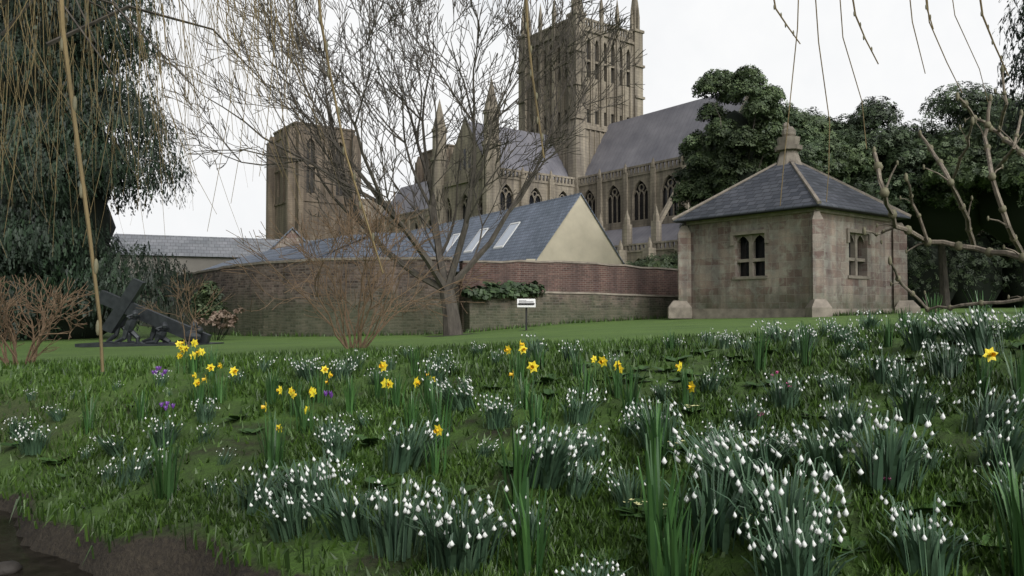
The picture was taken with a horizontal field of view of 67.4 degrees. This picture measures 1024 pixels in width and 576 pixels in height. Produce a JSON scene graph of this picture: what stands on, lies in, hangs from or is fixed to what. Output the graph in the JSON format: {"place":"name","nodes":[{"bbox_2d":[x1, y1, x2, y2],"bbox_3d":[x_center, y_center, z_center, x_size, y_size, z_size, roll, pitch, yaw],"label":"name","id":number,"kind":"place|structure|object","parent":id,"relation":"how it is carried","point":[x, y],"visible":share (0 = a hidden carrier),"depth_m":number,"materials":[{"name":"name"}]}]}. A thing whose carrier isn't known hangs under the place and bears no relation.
{"place":"outdoors","nodes":[
{"label":"outdoors","id":0,"kind":"place"},
{"bbox_2d":[0,510,93,575],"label":"stream water","id":1,"kind":"structure","parent":0,"point":[30,561],"depth_m":4.23,"materials":[{"name":"brown liquid"}]},
{"bbox_2d":[0,560,22,575],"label":"stream stones","id":2,"kind":"object","parent":1,"relation":"on","point":[9,567],"visible":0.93,"depth_m":4.00,"materials":[{"name":"grey stone"}]},
{"bbox_2d":[271,229,304,249],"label":"gable wall","id":3,"kind":"structure","parent":0,"point":[289,235],"depth_m":40.54,"materials":[{"name":"beige paint"}]},
{"bbox_2d":[203,227,448,269],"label":"slate roof","id":4,"kind":"structure","parent":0,"point":[272,255],"depth_m":29.97,"materials":[{"name":"grey stone"}]},
{"bbox_2d":[201,264,676,340],"bbox_3d":[-0.144,0.230,32.211,19.670,3.301,16.210,0,-2,0],"label":"shrub","id":5,"kind":"object","parent":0,"point":[226,331],"visible":0.15,"depth_m":24.44,"materials":[{"name":"plant"}]},
{"bbox_2d":[0,308,1023,575],"bbox_3d":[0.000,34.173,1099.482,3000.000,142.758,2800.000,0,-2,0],"label":"ground","id":6,"kind":"structure","parent":0,"point":[162,552],"depth_m":5.01,"materials":[{"name":"green plant"}]},
{"bbox_2d":[0,0,221,342],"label":"conifer","id":7,"kind":"object","parent":6,"relation":"on","point":[11,237],"depth_m":27.65,"materials":[{"name":"green plant"}]},
{"bbox_2d":[0,0,276,96],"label":"tree branches","id":8,"kind":"object","parent":6,"relation":"on","point":[70,33],"visible":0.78,"depth_m":9.74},
{"bbox_2d":[0,0,1008,371],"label":"weeping willow branches","id":9,"kind":"object","parent":8,"relation":"hanging from","point":[62,12],"visible":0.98,"depth_m":8.84,"materials":[{"name":"brown plant"}]},
{"bbox_2d":[60,5,1001,335],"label":"willow catkins","id":10,"kind":"object","parent":9,"relation":"attached to","point":[74,103],"visible":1,"depth_m":1.25,"materials":[{"name":"plant"}]},
{"bbox_2d":[75,278,223,346],"bbox_3d":[-9.387,0.644,19.990,3.354,1.793,1.290,0,-2,8],"label":"bronze sculpture group","id":11,"kind":"object","parent":6,"relation":"on","point":[124,316],"visible":0.89,"depth_m":19.97},
{"bbox_2d":[0,476,349,575],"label":"stream edge grass","id":12,"kind":"structure","parent":6,"relation":"on","point":[72,511],"depth_m":3.98,"materials":[{"name":"green plant"}]},
{"bbox_2d":[114,255,240,302],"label":"range walls","id":13,"kind":"structure","parent":6,"relation":"on","point":[195,263],"depth_m":58.02,"materials":[{"name":"beige stone"}]},
{"bbox_2d":[111,234,312,256],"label":"range roof","id":14,"kind":"structure","parent":13,"relation":"on","point":[168,245],"depth_m":60.19,"materials":[{"name":"grey tile"}]},
{"bbox_2d":[151,366,332,410],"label":"crocuses","id":15,"kind":"object","parent":6,"relation":"on","point":[173,405],"visible":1,"depth_m":5.99,"materials":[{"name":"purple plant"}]},
{"bbox_2d":[0,188,496,366],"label":"bare shrubs","id":16,"kind":"object","parent":6,"relation":"on","point":[33,349],"visible":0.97,"depth_m":9.95,"materials":[{"name":"brown plant"}]},
{"bbox_2d":[139,260,451,336],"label":"curved garden wall","id":17,"kind":"structure","parent":6,"relation":"on","point":[290,317],"depth_m":27.22,"materials":[{"name":"brown brick"}]},
{"bbox_2d":[155,257,677,296],"bbox_3d":[-7.801,-0.151,36.975,42.426,1.398,18.315,0,-2,18],"label":"wall coping","id":18,"kind":"object","parent":17,"relation":"on","point":[295,260],"visible":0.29,"depth_m":28.97,"materials":[{"name":"beige stone"}]},
{"bbox_2d":[266,121,454,239],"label":"stone towers","id":19,"kind":"structure","parent":6,"relation":"on","point":[281,200],"depth_m":149.71,"materials":[{"name":"brown stone"}]},
{"bbox_2d":[306,139,342,195],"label":"tower windows","id":20,"kind":"structure","parent":19,"relation":"on","point":[312,176],"depth_m":148.19,"materials":[{"name":"grey"}]},
{"bbox_2d":[139,0,646,335],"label":"bare tree","id":21,"kind":"object","parent":6,"relation":"on","point":[452,324],"visible":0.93,"depth_m":24.60,"materials":[{"name":"brown plant"}]},
{"bbox_2d":[190,250,677,321],"bbox_3d":[-0.489,-0.362,33.326,21.377,3.472,15.251,0,-2,0],"label":"shrub foliage","id":22,"kind":"object","parent":6,"relation":"on","point":[202,300],"visible":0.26,"depth_m":26.28,"materials":[{"name":"green plant"}]},
{"bbox_2d":[190,308,244,329],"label":"dried hydrangea heads","id":23,"kind":"object","parent":22,"relation":"attached to","point":[224,315],"visible":0.94,"depth_m":24.32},
{"bbox_2d":[454,273,458,309],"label":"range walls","id":24,"kind":"structure","parent":6,"relation":"on","point":[456,290],"depth_m":54.37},
{"bbox_2d":[428,329,535,336],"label":"worn earth patches","id":25,"kind":"object","parent":6,"relation":"on","point":[461,334],"visible":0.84,"depth_m":24.47,"materials":[{"name":"brown soil"}]},
{"bbox_2d":[518,300,534,329],"bbox_3d":[0.439,0.837,23.466,0.500,0.921,0.340,0,-2,0],"label":"sign post","id":26,"kind":"object","parent":25,"relation":"on","point":[525,302],"visible":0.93,"depth_m":23.46,"materials":[{"name":"metal"}]},
{"bbox_2d":[517,299,535,306],"bbox_3d":[0.439,0.458,23.476,0.560,0.260,0.360,0,-2,0],"label":"sign","id":27,"kind":"object","parent":26,"relation":"attached to","point":[526,305],"visible":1,"depth_m":23.38,"materials":[{"name":"white metal"}]},
{"bbox_2d":[0,320,1023,575],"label":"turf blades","id":28,"kind":"object","parent":6,"relation":"on","point":[476,364],"visible":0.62,"depth_m":4.77,"materials":[{"name":"green plant"}]},
{"bbox_2d":[0,330,1023,564],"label":"ground-cover leaves","id":29,"kind":"object","parent":6,"relation":"on","point":[925,509],"visible":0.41,"depth_m":4.30,"materials":[{"name":"green plant"}]},
{"bbox_2d":[1,309,1023,575],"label":"snowdrop","id":30,"kind":"object","parent":6,"relation":"on","point":[727,522],"depth_m":3.67,"materials":[{"name":"plant"}]},
{"bbox_2d":[2,305,1023,575],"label":"snowdrop leaves","id":31,"kind":"object","parent":6,"relation":"on","point":[450,511],"visible":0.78,"depth_m":3.55,"materials":[{"name":"green plant"}]},
{"bbox_2d":[77,289,1023,575],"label":"daffodil leaves","id":32,"kind":"object","parent":6,"relation":"on","point":[669,561],"visible":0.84,"depth_m":4.32,"materials":[{"name":"green plant"}]},
{"bbox_2d":[175,339,997,435],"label":"daffodil petals","id":33,"kind":"object","parent":32,"relation":"attached to","point":[987,352],"visible":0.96,"depth_m":5.59,"materials":[{"name":"yellow plant"}]},
{"bbox_2d":[177,342,995,432],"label":"daffodil trumpets","id":34,"kind":"object","parent":33,"relation":"attached to","point":[992,354],"visible":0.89,"depth_m":5.58,"materials":[{"name":"yellow plant"}]},
{"bbox_2d":[205,307,896,336],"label":"grass tufts","id":35,"kind":"object","parent":6,"relation":"on","point":[640,318],"visible":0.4,"depth_m":27.46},
{"bbox_2d":[361,0,748,262],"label":"cathedral","id":36,"kind":"structure","parent":6,"relation":"on","point":[654,179],"depth_m":106.60,"materials":[{"name":"beige stone"}]},
{"bbox_2d":[468,121,571,183],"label":"cathedral roof","id":37,"kind":"structure","parent":36,"relation":"on","point":[554,165],"depth_m":105.83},
{"bbox_2d":[391,149,677,260],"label":"cathedral glazing","id":38,"kind":"structure","parent":36,"relation":"in","point":[509,199],"depth_m":99.63,"materials":[{"name":"black glass"}]},
{"bbox_2d":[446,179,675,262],"bbox_3d":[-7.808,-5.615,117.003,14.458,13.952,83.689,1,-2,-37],"label":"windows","id":39,"kind":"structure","parent":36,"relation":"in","point":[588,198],"depth_m":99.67,"materials":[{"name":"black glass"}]},
{"bbox_2d":[380,96,744,249],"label":"cathedral lead roofs","id":40,"kind":"structure","parent":36,"relation":"on","point":[658,135],"depth_m":100.18,"materials":[{"name":"grey metal"}]},
{"bbox_2d":[532,43,627,131],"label":"tower openings","id":41,"kind":"object","parent":36,"relation":"in","point":[595,77],"visible":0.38,"depth_m":110.40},
{"bbox_2d":[459,262,677,332],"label":"brick garden wall","id":42,"kind":"structure","parent":6,"relation":"on","point":[565,277],"depth_m":29.68,"materials":[{"name":"brown brick"}]},
{"bbox_2d":[464,293,677,331],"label":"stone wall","id":43,"kind":"structure","parent":6,"relation":"on","point":[553,308],"depth_m":28.55,"materials":[{"name":"grey stone"}]},
{"bbox_2d":[459,280,545,300],"bbox_3d":[-0.303,0.090,27.511,3.289,0.784,0.886,1,-2,-27],"label":"ivy on wall","id":44,"kind":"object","parent":43,"relation":"on","point":[508,288],"visible":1,"depth_m":27.25,"materials":[{"name":"green plant"}]},
{"bbox_2d":[623,404,746,518],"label":"fallen leaves","id":45,"kind":"object","parent":6,"relation":"on","point":[668,441],"visible":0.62,"depth_m":3.60,"materials":[{"name":"beige plant"}]},
{"bbox_2d":[667,122,920,318],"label":"stone trim","id":46,"kind":"structure","parent":6,"relation":"on","point":[813,308],"depth_m":26.67,"materials":[{"name":"beige stone"}]},
{"bbox_2d":[753,371,890,480],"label":"cyclamen flowers","id":47,"kind":"object","parent":6,"relation":"on","point":[789,386],"visible":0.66,"depth_m":4.78,"materials":[{"name":"pink plant"}]},
{"bbox_2d":[680,102,1023,308],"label":"tree trunks","id":48,"kind":"object","parent":6,"relation":"on","point":[944,291],"visible":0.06,"depth_m":43.85,"materials":[{"name":"brown wood"}]},
{"bbox_2d":[670,64,1023,236],"bbox_3d":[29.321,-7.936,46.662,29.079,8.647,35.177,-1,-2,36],"label":"evergreen trees","id":49,"kind":"object","parent":48,"relation":"on","point":[901,144],"visible":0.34,"depth_m":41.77,"materials":[{"name":"green plant"}]},
{"bbox_2d":[866,72,1023,310],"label":"bare branches","id":50,"kind":"object","parent":6,"relation":"on","point":[1011,253],"visible":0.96,"depth_m":3.39,"materials":[{"name":"brown wood"}]},
{"bbox_2d":[862,65,1023,312],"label":"lichen","id":51,"kind":"object","parent":50,"relation":"attached to","point":[884,192],"visible":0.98,"depth_m":3.34},
{"bbox_2d":[907,229,1023,307],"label":"hedge","id":52,"kind":"object","parent":6,"relation":"on","point":[958,296],"depth_m":52.18,"materials":[{"name":"green plant"}]},
{"bbox_2d":[987,0,1023,154],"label":"conifer foliage","id":53,"kind":"object","parent":6,"relation":"on","point":[1017,57],"visible":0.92,"depth_m":21.80,"materials":[{"name":"green plant"}]},
{"bbox_2d":[0,0,1023,239],"label":"sky","id":54,"kind":"structure","parent":0,"point":[683,40],"materials":[{"name":"white"}]},
{"bbox_2d":[411,193,623,270],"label":"slate roof","id":55,"kind":"structure","parent":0,"point":[535,230],"depth_m":50.06,"materials":[{"name":"grey stone"}]},
{"bbox_2d":[447,222,519,252],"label":"skylight frames","id":56,"kind":"structure","parent":55,"relation":"in","point":[494,247],"depth_m":54.54,"materials":[{"name":"grey metal"}]},
{"bbox_2d":[446,224,517,250],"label":"skylight glass","id":57,"kind":"object","parent":56,"relation":"in","point":[506,235],"visible":0.52,"depth_m":54.92,"materials":[{"name":"white glass"}]},
{"bbox_2d":[526,195,628,263],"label":"gable wall","id":58,"kind":"structure","parent":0,"point":[579,235],"depth_m":47.11,"materials":[{"name":"beige paint"}]},
{"bbox_2d":[678,212,907,308],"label":"pavilion walls","id":59,"kind":"structure","parent":0,"point":[806,260],"depth_m":26.46,"materials":[{"name":"beige stone"}]},
{"bbox_2d":[673,162,910,223],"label":"pavilion roof","id":60,"kind":"structure","parent":59,"relation":"on","point":[760,193],"depth_m":26.73,"materials":[{"name":"grey stone"}]},
{"bbox_2d":[741,235,858,275],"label":"window panes","id":61,"kind":"structure","parent":59,"relation":"in","point":[760,253],"depth_m":26.65,"materials":[{"name":"black glass"}]},
{"bbox_2d":[691,110,1023,244],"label":"evergreen oaks","id":62,"kind":"object","parent":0,"point":[943,223],"visible":0.1,"depth_m":41.52,"materials":[{"name":"green plant"}]}
]}

